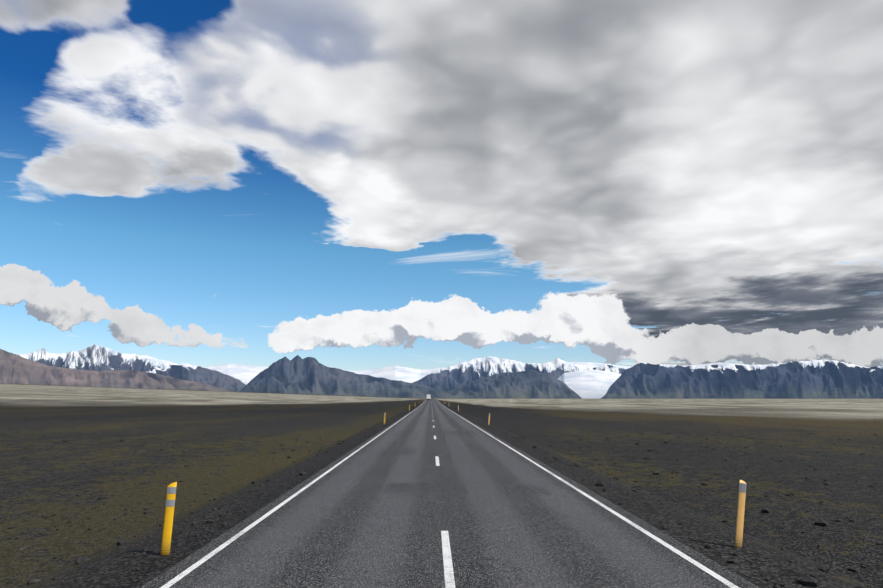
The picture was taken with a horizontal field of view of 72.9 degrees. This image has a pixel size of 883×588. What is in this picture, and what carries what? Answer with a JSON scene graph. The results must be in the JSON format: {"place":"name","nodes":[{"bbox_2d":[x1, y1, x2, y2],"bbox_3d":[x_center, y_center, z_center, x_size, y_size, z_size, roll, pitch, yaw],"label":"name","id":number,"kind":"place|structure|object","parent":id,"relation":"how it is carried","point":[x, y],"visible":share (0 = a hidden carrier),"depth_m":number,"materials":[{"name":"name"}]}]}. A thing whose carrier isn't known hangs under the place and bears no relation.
{"place":"outdoors","nodes":[
{"label":"outdoors","id":0,"kind":"place"},
{"bbox_2d":[0,383,882,587],"bbox_3d":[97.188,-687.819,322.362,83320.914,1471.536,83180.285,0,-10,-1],"label":"ground","id":1,"kind":"structure","parent":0,"point":[91,418],"depth_m":28.06,"materials":[{"name":"brown soil"}]},
{"bbox_2d":[0,430,882,587],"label":"loose stones and moss","id":2,"kind":"object","parent":1,"relation":"on","point":[809,581],"visible":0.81,"depth_m":13.31,"materials":[{"name":"black stone"}]},
{"bbox_2d":[18,399,869,587],"bbox_3d":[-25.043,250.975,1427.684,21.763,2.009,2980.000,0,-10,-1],"label":"road shoulder","id":3,"kind":"object","parent":1,"relation":"on","point":[112,567],"visible":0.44,"depth_m":9.95},
{"bbox_2d":[160,482,176,555],"bbox_3d":[-3.796,3.153,8.312,0.120,1.037,0.026,4,-12,-16],"label":"marker post","id":4,"kind":"object","parent":3,"relation":"on","point":[168,519],"visible":0.94,"depth_m":8.31,"materials":[{"name":"yellow plastic"}]},
{"bbox_2d":[734,480,746,547],"bbox_3d":[4.393,3.265,8.780,0.120,1.031,0.024,12,-11,-9],"label":"marker post","id":5,"kind":"object","parent":3,"relation":"on","point":[740,514],"visible":0.98,"depth_m":8.78,"materials":[{"name":"plastic"}]},
{"bbox_2d":[0,344,882,398],"bbox_3d":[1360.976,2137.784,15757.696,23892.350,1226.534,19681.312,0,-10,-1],"label":"mountain range","id":6,"kind":"structure","parent":0,"point":[489,377],"depth_m":10634.47,"materials":[{"name":"grey stone"}]},
{"bbox_2d":[0,0,882,370],"label":"sky","id":7,"kind":"structure","parent":0,"point":[353,185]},
{"bbox_2d":[140,399,759,587],"bbox_3d":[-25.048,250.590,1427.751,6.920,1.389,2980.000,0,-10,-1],"label":"road","id":8,"kind":"structure","parent":0,"point":[385,508],"depth_m":9.30,"materials":[{"name":"grey asphalt"}]},
{"bbox_2d":[160,400,738,587],"bbox_3d":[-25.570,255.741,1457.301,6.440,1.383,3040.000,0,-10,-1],"label":"road markings","id":9,"kind":"object","parent":8,"relation":"on","point":[448,571],"visible":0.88,"depth_m":8.61,"materials":[{"name":"paint"}]}
]}

